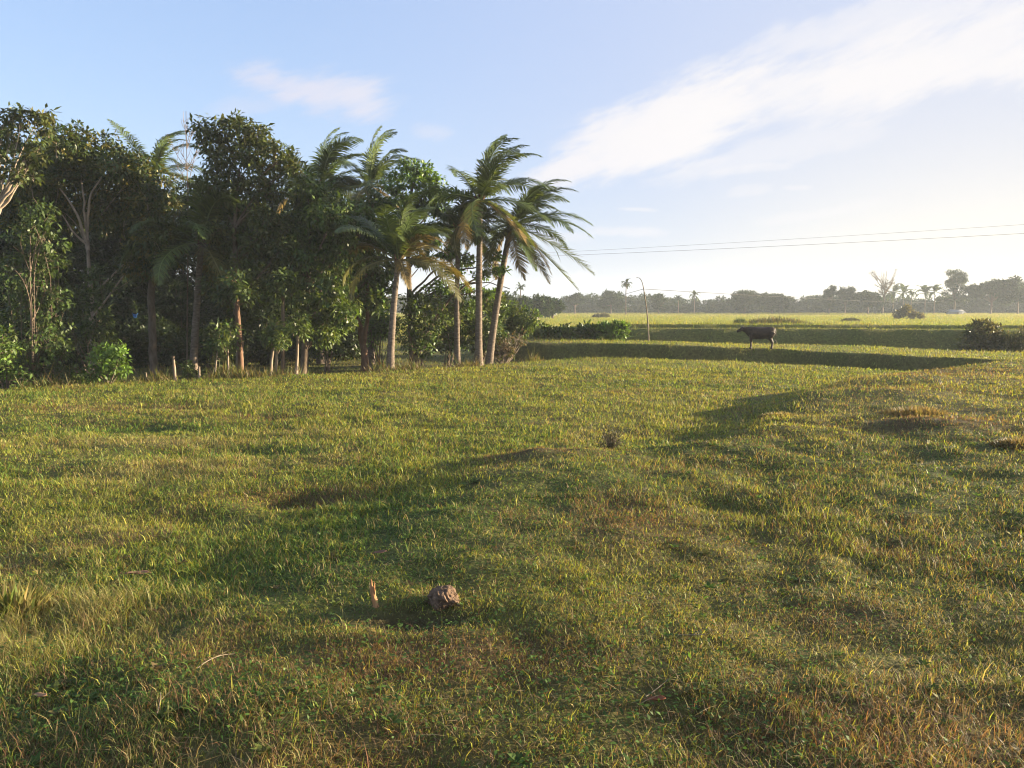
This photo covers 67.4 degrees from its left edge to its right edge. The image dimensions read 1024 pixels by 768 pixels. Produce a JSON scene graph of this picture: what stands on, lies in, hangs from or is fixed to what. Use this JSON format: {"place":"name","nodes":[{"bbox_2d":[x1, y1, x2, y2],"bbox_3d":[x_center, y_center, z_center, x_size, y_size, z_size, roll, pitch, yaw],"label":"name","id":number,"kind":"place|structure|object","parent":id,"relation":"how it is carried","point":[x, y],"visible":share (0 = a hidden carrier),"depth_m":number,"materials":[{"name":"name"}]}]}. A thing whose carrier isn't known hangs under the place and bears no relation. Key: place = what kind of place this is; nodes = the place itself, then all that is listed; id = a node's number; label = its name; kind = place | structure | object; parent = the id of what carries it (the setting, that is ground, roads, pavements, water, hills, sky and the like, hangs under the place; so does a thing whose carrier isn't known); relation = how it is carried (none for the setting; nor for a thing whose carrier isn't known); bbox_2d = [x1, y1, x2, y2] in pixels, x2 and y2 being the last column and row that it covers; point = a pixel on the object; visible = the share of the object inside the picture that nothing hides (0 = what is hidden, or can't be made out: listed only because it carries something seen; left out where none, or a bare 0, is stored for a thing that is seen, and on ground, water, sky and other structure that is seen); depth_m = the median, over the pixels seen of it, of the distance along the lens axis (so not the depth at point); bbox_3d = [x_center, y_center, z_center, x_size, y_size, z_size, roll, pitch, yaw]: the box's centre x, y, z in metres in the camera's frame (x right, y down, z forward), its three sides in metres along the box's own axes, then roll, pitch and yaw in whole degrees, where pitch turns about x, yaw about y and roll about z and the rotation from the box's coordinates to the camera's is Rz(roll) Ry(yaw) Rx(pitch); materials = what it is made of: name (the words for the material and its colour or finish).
{"place":"outdoors","nodes":[
{"label":"outdoors","id":0,"kind":"place"},
{"bbox_2d":[0,311,1023,767],"bbox_3d":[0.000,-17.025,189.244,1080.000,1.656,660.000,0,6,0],"label":"ground","id":1,"kind":"structure","parent":0,"point":[922,339],"depth_m":5.70,"materials":[{"name":"green plant"}]},
{"bbox_2d":[0,323,35,389],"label":"leafy shrub","id":2,"kind":"object","parent":1,"relation":"on","point":[8,376],"visible":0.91,"depth_m":19.64,"materials":[{"name":"green plant"}]},
{"bbox_2d":[0,575,58,622],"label":"grass clump","id":3,"kind":"object","parent":1,"relation":"on","point":[14,593],"visible":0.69,"depth_m":5.02,"materials":[{"name":"green plant"}]},
{"bbox_2d":[0,102,61,213],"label":"pale barked tree","id":4,"kind":"object","parent":1,"relation":"on","point":[34,149],"visible":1,"depth_m":21.45,"materials":[{"name":"green plant"}]},
{"bbox_2d":[14,233,54,383],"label":"bare sapling","id":5,"kind":"object","parent":1,"relation":"on","point":[31,320],"visible":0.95,"depth_m":20.29,"materials":[{"name":"brown plant"}]},
{"bbox_2d":[0,298,69,372],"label":"shrub","id":6,"kind":"object","parent":1,"relation":"on","point":[7,322],"visible":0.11,"depth_m":26.83,"materials":[{"name":"green plant"}]},
{"bbox_2d":[0,184,77,348],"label":"dense tree","id":7,"kind":"object","parent":1,"relation":"on","point":[4,245],"visible":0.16,"depth_m":31.40,"materials":[{"name":"green plant"}]},
{"bbox_2d":[0,197,84,386],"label":"dense tree","id":8,"kind":"object","parent":1,"relation":"on","point":[38,323],"visible":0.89,"depth_m":20.61,"materials":[{"name":"green plant"}]},
{"bbox_2d":[25,184,104,357],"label":"dense tree","id":9,"kind":"object","parent":1,"relation":"on","point":[71,280],"visible":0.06,"depth_m":33.63,"materials":[{"name":"green plant"}]},
{"bbox_2d":[55,362,93,384],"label":"shrub","id":10,"kind":"object","parent":1,"relation":"on","point":[76,372],"visible":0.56,"depth_m":21.21,"materials":[{"name":"green plant"}]},
{"bbox_2d":[40,298,124,372],"bbox_3d":[-15.563,-1.589,27.900,3.029,3.118,2.272,0,6,0],"label":"shrub","id":11,"kind":"object","parent":1,"relation":"on","point":[70,361],"visible":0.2,"depth_m":27.71,"materials":[{"name":"green plant"}]},
{"bbox_2d":[55,263,121,382],"bbox_3d":[-13.083,-1.853,23.493,2.361,3.790,1.808,2,6,18],"label":"shrub","id":12,"kind":"object","parent":1,"relation":"on","point":[86,326],"visible":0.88,"depth_m":23.28,"materials":[{"name":"green plant"}]},
{"bbox_2d":[0,118,193,373],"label":"mango tree","id":13,"kind":"object","parent":1,"relation":"on","point":[75,160],"visible":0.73,"depth_m":25.00,"materials":[{"name":"green plant"}]},
{"bbox_2d":[79,304,121,370],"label":"slim tree","id":14,"kind":"object","parent":1,"relation":"on","point":[114,323],"visible":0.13,"depth_m":27.18,"materials":[{"name":"green plant"}]},
{"bbox_2d":[81,339,133,384],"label":"young bush","id":15,"kind":"object","parent":1,"relation":"on","point":[108,356],"visible":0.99,"depth_m":20.53,"materials":[{"name":"green plant"}]},
{"bbox_2d":[81,277,169,360],"bbox_3d":[-15.943,-2.567,31.865,3.885,3.789,2.703,0,6,0],"label":"shrub","id":16,"kind":"object","parent":1,"relation":"on","point":[124,310],"visible":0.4,"depth_m":31.54,"materials":[{"name":"green plant"}]},
{"bbox_2d":[65,177,203,362],"bbox_3d":[-16.578,-4.704,33.880,5.782,8.115,7.385,-2,6,-20],"label":"dense tree","id":17,"kind":"object","parent":1,"relation":"on","point":[99,244],"visible":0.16,"depth_m":32.98,"materials":[{"name":"green plant"}]},
{"bbox_2d":[122,233,159,373],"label":"slim tree","id":18,"kind":"object","parent":1,"relation":"on","point":[152,352],"visible":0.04,"depth_m":26.84,"materials":[{"name":"brown plant"}]},
{"bbox_2d":[99,119,206,183],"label":"coconut palm","id":19,"kind":"object","parent":1,"relation":"on","point":[162,146],"visible":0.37,"depth_m":34.98,"materials":[{"name":"green plant"}]},
{"bbox_2d":[116,313,190,368],"bbox_3d":[-14.018,-1.406,30.049,3.504,2.816,2.367,0,6,0],"label":"shrub","id":20,"kind":"object","parent":1,"relation":"on","point":[141,333],"visible":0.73,"depth_m":29.70,"materials":[{"name":"green plant"}]},
{"bbox_2d":[172,356,176,380],"bbox_3d":[-9.528,-0.390,21.674,0.107,0.808,0.099,2,6,22],"label":"fence post","id":21,"kind":"object","parent":1,"relation":"on","point":[174,368],"visible":0.79,"depth_m":21.64,"materials":[{"name":"grey wood"}]},
{"bbox_2d":[138,277,225,360],"bbox_3d":[-14.120,-2.611,32.901,3.806,4.006,2.518,-2,6,-18],"label":"shrub","id":22,"kind":"object","parent":1,"relation":"on","point":[176,311],"visible":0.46,"depth_m":32.43,"materials":[{"name":"green plant"}]},
{"bbox_2d":[166,112,201,362],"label":"bare sapling","id":23,"kind":"object","parent":1,"relation":"on","point":[182,146],"visible":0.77,"depth_m":26.50,"materials":[{"name":"brown plant"}]},
{"bbox_2d":[146,175,225,357],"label":"dense tree","id":24,"kind":"object","parent":1,"relation":"on","point":[180,187],"visible":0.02,"depth_m":35.94,"materials":[{"name":"green plant"}]},
{"bbox_2d":[175,359,208,379],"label":"shrub","id":25,"kind":"object","parent":1,"relation":"on","point":[188,373],"visible":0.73,"depth_m":22.62,"materials":[{"name":"green plant"}]},
{"bbox_2d":[119,167,283,370],"bbox_3d":[-10.040,-3.578,25.272,5.070,6.919,5.225,0,6,0],"label":"coconut palm","id":26,"kind":"object","parent":1,"relation":"on","point":[208,202],"visible":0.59,"depth_m":24.47,"materials":[{"name":"green plant"}]},
{"bbox_2d":[175,316,256,367],"bbox_3d":[-11.644,-1.403,30.003,3.320,2.494,2.275,0,6,0],"label":"shrub","id":27,"kind":"object","parent":1,"relation":"on","point":[203,334],"visible":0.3,"depth_m":29.90,"materials":[{"name":"green plant"}]},
{"bbox_2d":[200,323,234,372],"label":"live fence stem","id":28,"kind":"object","parent":1,"relation":"on","point":[212,346],"visible":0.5,"depth_m":22.45,"materials":[{"name":"green plant"}]},
{"bbox_2d":[205,351,236,372],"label":"shrub","id":29,"kind":"object","parent":1,"relation":"on","point":[218,361],"visible":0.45,"depth_m":23.09,"materials":[{"name":"green plant"}]},
{"bbox_2d":[208,319,244,378],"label":"live fence stem","id":30,"kind":"object","parent":1,"relation":"on","point":[232,340],"visible":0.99,"depth_m":21.94,"materials":[{"name":"green plant"}]},
{"bbox_2d":[210,265,263,374],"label":"slim tree","id":31,"kind":"object","parent":1,"relation":"on","point":[229,288],"visible":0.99,"depth_m":22.70,"materials":[{"name":"green plant"}]},
{"bbox_2d":[185,108,309,368],"bbox_3d":[-8.407,-4.433,24.706,4.210,8.696,2.608,0,6,0],"label":"tall leafy tree","id":32,"kind":"object","parent":1,"relation":"on","point":[248,141],"visible":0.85,"depth_m":24.28,"materials":[{"name":"green plant"}]},
{"bbox_2d":[209,279,295,361],"bbox_3d":[-11.075,-2.596,32.899,3.850,3.925,2.585,3,7,31],"label":"shrub","id":33,"kind":"object","parent":1,"relation":"on","point":[265,320],"visible":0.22,"depth_m":32.44,"materials":[{"name":"green plant"}]},
{"bbox_2d":[201,182,311,358],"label":"dense tree","id":34,"kind":"object","parent":1,"relation":"on","point":[284,210],"visible":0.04,"depth_m":34.23,"materials":[{"name":"green plant"}]},
{"bbox_2d":[256,314,289,374],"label":"live fence stem","id":35,"kind":"object","parent":1,"relation":"on","point":[269,337],"visible":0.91,"depth_m":22.79,"materials":[{"name":"green plant"}]},
{"bbox_2d":[264,319,292,375],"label":"live fence stem","id":36,"kind":"object","parent":1,"relation":"on","point":[285,341],"visible":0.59,"depth_m":22.86,"materials":[{"name":"green plant"}]},
{"bbox_2d":[244,321,314,365],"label":"shrub","id":37,"kind":"object","parent":1,"relation":"on","point":[265,352],"visible":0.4,"depth_m":30.70,"materials":[{"name":"green plant"}]},
{"bbox_2d":[259,264,308,374],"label":"slim tree","id":38,"kind":"object","parent":1,"relation":"on","point":[282,295],"visible":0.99,"depth_m":23.46,"materials":[{"name":"green plant"}]},
{"bbox_2d":[280,309,317,374],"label":"live fence stem","id":39,"kind":"object","parent":1,"relation":"on","point":[296,328],"visible":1,"depth_m":23.11,"materials":[{"name":"green plant"}]},
{"bbox_2d":[272,168,364,373],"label":"slender tree","id":40,"kind":"object","parent":1,"relation":"on","point":[326,212],"visible":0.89,"depth_m":25.03,"materials":[{"name":"green plant"}]},
{"bbox_2d":[271,127,384,363],"bbox_3d":[-7.429,-5.714,31.736,4.572,9.876,4.726,0,6,0],"label":"coconut palm","id":41,"kind":"object","parent":1,"relation":"on","point":[328,154],"visible":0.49,"depth_m":30.89,"materials":[{"name":"green plant"}]},
{"bbox_2d":[268,213,387,358],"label":"dense tree","id":42,"kind":"object","parent":1,"relation":"on","point":[357,355],"depth_m":35.62,"materials":[{"name":"green plant"}]},
{"bbox_2d":[309,314,351,371],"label":"shrub","id":43,"kind":"object","parent":1,"relation":"on","point":[326,352],"visible":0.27,"depth_m":28.08,"materials":[{"name":"green plant"}]},
{"bbox_2d":[309,309,380,360],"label":"shrub","id":44,"kind":"object","parent":1,"relation":"on","point":[347,353],"visible":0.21,"depth_m":33.62,"materials":[{"name":"green plant"}]},
{"bbox_2d":[337,185,402,372],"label":"red barked tree","id":45,"kind":"object","parent":1,"relation":"on","point":[374,300],"visible":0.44,"depth_m":27.40,"materials":[{"name":"green plant"}]},
{"bbox_2d":[325,125,421,365],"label":"coconut palm","id":46,"kind":"object","parent":1,"relation":"on","point":[373,171],"visible":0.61,"depth_m":29.74,"materials":[{"name":"green plant"}]},
{"bbox_2d":[370,579,378,607],"bbox_3d":[-0.848,1.306,4.755,0.061,0.200,0.050,0,6,0],"label":"wood stump","id":47,"kind":"object","parent":1,"relation":"on","point":[374,599],"visible":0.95,"depth_m":4.74,"materials":[{"name":"brown wood"}]},
{"bbox_2d":[356,308,402,366],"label":"shrub","id":48,"kind":"object","parent":1,"relation":"on","point":[377,333],"visible":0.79,"depth_m":29.80,"materials":[{"name":"green plant"}]},
{"bbox_2d":[334,191,471,369],"bbox_3d":[-3.382,-3.199,24.520,4.281,5.715,3.636,0,6,0],"label":"coconut palm","id":49,"kind":"object","parent":1,"relation":"on","point":[400,236],"visible":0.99,"depth_m":24.17,"materials":[{"name":"green plant"}]},
{"bbox_2d":[395,287,453,367],"bbox_3d":[-3.353,-2.019,28.436,2.411,3.144,2.004,0,6,0],"label":"shrub","id":50,"kind":"object","parent":1,"relation":"on","point":[423,325],"visible":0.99,"depth_m":28.23,"materials":[{"name":"green plant"}]},
{"bbox_2d":[372,156,511,369],"bbox_3d":[-2.675,-4.465,28.818,5.430,7.970,2.703,0,6,0],"label":"almond tree","id":51,"kind":"object","parent":1,"relation":"on","point":[422,175],"visible":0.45,"depth_m":28.27,"materials":[{"name":"green plant"}]},
{"bbox_2d":[427,585,460,610],"bbox_3d":[-0.426,1.354,4.809,0.209,0.172,0.177,0,6,0],"label":"mud clod","id":52,"kind":"object","parent":1,"relation":"on","point":[446,594],"visible":0.9,"depth_m":4.75,"materials":[{"name":"brown soil"}]},
{"bbox_2d":[421,291,467,322],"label":"broad tree","id":53,"kind":"object","parent":1,"relation":"on","point":[444,302],"visible":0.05,"depth_m":92.99,"materials":[{"name":"green plant"}]},
{"bbox_2d":[428,286,475,367],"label":"shrub","id":54,"kind":"object","parent":1,"relation":"on","point":[447,336],"visible":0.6,"depth_m":29.85,"materials":[{"name":"green plant"}]},
{"bbox_2d":[408,184,510,367],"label":"coconut palm","id":55,"kind":"object","parent":1,"relation":"on","point":[452,241],"visible":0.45,"depth_m":27.91,"materials":[{"name":"green plant"}]},
{"bbox_2d":[409,134,554,365],"bbox_3d":[-1.194,-4.674,27.273,4.861,8.250,4.982,4,7,37],"label":"coconut palm","id":56,"kind":"object","parent":1,"relation":"on","point":[483,182],"visible":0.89,"depth_m":26.57,"materials":[{"name":"green plant"}]},
{"bbox_2d":[460,292,516,364],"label":"shrub","id":57,"kind":"object","parent":1,"relation":"on","point":[488,306],"visible":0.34,"depth_m":30.67,"materials":[{"name":"green plant"}]},
{"bbox_2d":[470,287,513,319],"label":"broad tree","id":58,"kind":"object","parent":1,"relation":"on","point":[508,296],"visible":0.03,"depth_m":98.54,"materials":[{"name":"green plant"}]},
{"bbox_2d":[473,315,516,347],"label":"shrub","id":59,"kind":"object","parent":1,"relation":"on","point":[500,334],"visible":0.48,"depth_m":30.03,"materials":[{"name":"green plant"}]},
{"bbox_2d":[483,327,527,363],"bbox_3d":[-0.121,-1.388,29.526,1.720,1.651,1.161,-4,7,-32],"label":"dry brush","id":60,"kind":"object","parent":1,"relation":"on","point":[504,352],"visible":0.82,"depth_m":29.44,"materials":[{"name":"brown plant"}]},
{"bbox_2d":[491,300,544,361],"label":"shrub","id":61,"kind":"object","parent":1,"relation":"on","point":[513,321],"visible":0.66,"depth_m":32.52,"materials":[{"name":"green plant"}]},
{"bbox_2d":[510,294,538,315],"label":"broad tree","id":62,"kind":"object","parent":1,"relation":"on","point":[525,299],"visible":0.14,"depth_m":107.92,"materials":[{"name":"green plant"}]},
{"bbox_2d":[462,179,593,364],"bbox_3d":[0.466,-4.063,28.617,5.317,7.221,4.218,0,6,0],"label":"coconut palm","id":63,"kind":"object","parent":1,"relation":"on","point":[509,234],"visible":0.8,"depth_m":28.09,"materials":[{"name":"green plant"}]},
{"bbox_2d":[527,321,556,339],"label":"bank plant","id":64,"kind":"object","parent":1,"relation":"on","point":[543,329],"visible":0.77,"depth_m":38.38,"materials":[{"name":"green plant"}]},
{"bbox_2d":[528,293,556,318],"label":"broad tree","id":65,"kind":"object","parent":1,"relation":"on","point":[545,306],"visible":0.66,"depth_m":122.49,"materials":[{"name":"green plant"}]},
{"bbox_2d":[545,297,567,317],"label":"broad tree","id":66,"kind":"object","parent":1,"relation":"on","point":[559,307],"visible":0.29,"depth_m":137.58,"materials":[{"name":"green plant"}]},
{"bbox_2d":[550,322,578,339],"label":"bank plant","id":67,"kind":"object","parent":1,"relation":"on","point":[563,331],"visible":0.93,"depth_m":37.90,"materials":[{"name":"green plant"}]},
{"bbox_2d":[565,292,585,313],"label":"broad tree","id":68,"kind":"object","parent":1,"relation":"on","point":[574,298],"visible":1,"depth_m":241.22,"materials":[{"name":"green plant"}]},
{"bbox_2d":[572,319,598,339],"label":"bank plant","id":69,"kind":"object","parent":1,"relation":"on","point":[583,332],"visible":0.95,"depth_m":37.94,"materials":[{"name":"green plant"}]},
{"bbox_2d":[590,320,615,340],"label":"bank plant","id":70,"kind":"object","parent":1,"relation":"on","point":[604,331],"visible":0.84,"depth_m":37.70,"materials":[{"name":"green plant"}]},
{"bbox_2d":[586,425,630,449],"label":"spiky shrub","id":71,"kind":"object","parent":1,"relation":"on","point":[610,439],"visible":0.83,"depth_m":10.49,"materials":[{"name":"brown plant"}]},
{"bbox_2d":[597,288,623,313],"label":"broad tree","id":72,"kind":"object","parent":1,"relation":"on","point":[613,302],"visible":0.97,"depth_m":238.14,"materials":[{"name":"green plant"}]},
{"bbox_2d":[605,319,632,340],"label":"bank plant","id":73,"kind":"object","parent":1,"relation":"on","point":[619,330],"visible":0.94,"depth_m":37.45,"materials":[{"name":"green plant"}]},
{"bbox_2d":[621,278,632,314],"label":"palm tree","id":74,"kind":"object","parent":1,"relation":"on","point":[626,284],"visible":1,"depth_m":198.51,"materials":[{"name":"green plant"}]},
{"bbox_2d":[637,277,648,340],"bbox_3d":[6.324,-3.252,37.060,0.746,3.766,0.094,0,6,0],"label":"bamboo pole","id":75,"kind":"object","parent":1,"relation":"on","point":[646,310],"visible":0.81,"depth_m":37.02,"materials":[{"name":"brown wood"}]},
{"bbox_2d":[649,293,669,312],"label":"broad tree","id":76,"kind":"object","parent":1,"relation":"on","point":[658,302],"visible":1,"depth_m":237.94,"materials":[{"name":"green plant"}]},
{"bbox_2d":[383,290,1023,312],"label":"woods","id":77,"kind":"object","parent":1,"relation":"on","point":[815,305],"visible":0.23,"depth_m":270.94,"materials":[{"name":"green plant"}]},
{"bbox_2d":[725,289,760,313],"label":"broad tree","id":78,"kind":"object","parent":1,"relation":"on","point":[743,300],"visible":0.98,"depth_m":235.16,"materials":[{"name":"green plant"}]},
{"bbox_2d":[737,326,775,348],"bbox_3d":[10.246,-1.977,32.152,1.718,1.032,0.516,0,6,-4],"label":"cow","id":79,"kind":"object","parent":1,"relation":"on","point":[760,333],"visible":1,"depth_m":31.99},
{"bbox_2d":[759,291,791,312],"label":"broad tree","id":80,"kind":"object","parent":1,"relation":"on","point":[778,302],"visible":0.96,"depth_m":240.07,"materials":[{"name":"green plant"}]},
{"bbox_2d":[758,412,797,418],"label":"grass clump","id":81,"kind":"object","parent":1,"relation":"on","point":[770,414],"visible":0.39,"depth_m":13.09,"materials":[{"name":"plant"}]},
{"bbox_2d":[745,315,815,323],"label":"grass clump","id":82,"kind":"object","parent":1,"relation":"on","point":[774,319],"visible":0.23,"depth_m":72.74,"materials":[{"name":"plant"}]},
{"bbox_2d":[820,283,837,313],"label":"broad tree","id":83,"kind":"object","parent":1,"relation":"on","point":[830,291],"visible":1,"depth_m":241.92,"materials":[{"name":"green plant"}]},
{"bbox_2d":[835,286,855,312],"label":"broad tree","id":84,"kind":"object","parent":1,"relation":"on","point":[845,295],"visible":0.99,"depth_m":242.25,"materials":[{"name":"green plant"}]},
{"bbox_2d":[852,290,884,312],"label":"broad tree","id":85,"kind":"object","parent":1,"relation":"on","point":[867,299],"visible":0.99,"depth_m":231.20,"materials":[{"name":"green plant"}]},
{"bbox_2d":[869,269,896,312],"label":"leafless tree","id":86,"kind":"object","parent":1,"relation":"on","point":[884,286],"visible":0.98,"depth_m":242.65,"materials":[{"name":"brown plant"}]},
{"bbox_2d":[882,283,907,310],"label":"palm tree","id":87,"kind":"object","parent":1,"relation":"on","point":[895,288],"visible":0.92,"depth_m":247.55,"materials":[{"name":"green plant"}]},
{"bbox_2d":[898,284,913,306],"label":"palm tree","id":88,"kind":"object","parent":1,"relation":"on","point":[905,291],"visible":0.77,"depth_m":252.89,"materials":[{"name":"green plant"}]},
{"bbox_2d":[892,303,926,318],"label":"field bush","id":89,"kind":"object","parent":1,"relation":"on","point":[904,311],"visible":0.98,"depth_m":129.26,"materials":[{"name":"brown plant"}]},
{"bbox_2d":[876,404,949,416],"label":"grass clump","id":90,"kind":"object","parent":1,"relation":"on","point":[914,410],"visible":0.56,"depth_m":12.43,"materials":[{"name":"beige plant"}]},
{"bbox_2d":[914,285,936,312],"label":"palm tree","id":91,"kind":"object","parent":1,"relation":"on","point":[924,290],"visible":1,"depth_m":247.90,"materials":[{"name":"green plant"}]},
{"bbox_2d":[926,284,943,312],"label":"palm tree","id":92,"kind":"object","parent":1,"relation":"on","point":[936,287],"visible":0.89,"depth_m":248.04,"materials":[{"name":"green plant"}]},
{"bbox_2d":[935,269,969,309],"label":"broad tree","id":93,"kind":"object","parent":1,"relation":"on","point":[955,281],"visible":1,"depth_m":232.13,"materials":[{"name":"green plant"}]},
{"bbox_2d":[953,317,1023,351],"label":"mound bush","id":94,"kind":"object","parent":1,"relation":"on","point":[985,335],"visible":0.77,"depth_m":37.70,"materials":[{"name":"green plant"}]},
{"bbox_2d":[966,278,1020,313],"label":"broad tree","id":95,"kind":"object","parent":1,"relation":"on","point":[992,288],"visible":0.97,"depth_m":224.84,"materials":[{"name":"green plant"}]},
{"bbox_2d":[986,330,1023,352],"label":"bush","id":96,"kind":"object","parent":1,"relation":"on","point":[1016,347],"visible":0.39,"depth_m":37.54,"materials":[{"name":"green plant"}]},
{"bbox_2d":[988,436,1023,449],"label":"grass clump","id":97,"kind":"object","parent":1,"relation":"on","point":[1010,443],"visible":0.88,"depth_m":9.66,"materials":[{"name":"beige plant"}]},
{"bbox_2d":[996,275,1023,313],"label":"broad tree","id":98,"kind":"object","parent":1,"relation":"on","point":[1015,294],"visible":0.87,"depth_m":221.60,"materials":[{"name":"green plant"}]},
{"bbox_2d":[0,0,1023,307],"label":"sky","id":99,"kind":"structure","parent":0,"point":[673,124],"materials":[{"name":"blue"}]},
{"bbox_2d":[454,233,1023,259],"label":"power cable","id":100,"kind":"object","parent":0,"point":[788,245],"visible":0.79,"depth_m":75.00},
{"bbox_2d":[551,224,1023,252],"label":"power cable","id":101,"kind":"object","parent":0,"point":[786,239],"visible":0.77,"depth_m":79.55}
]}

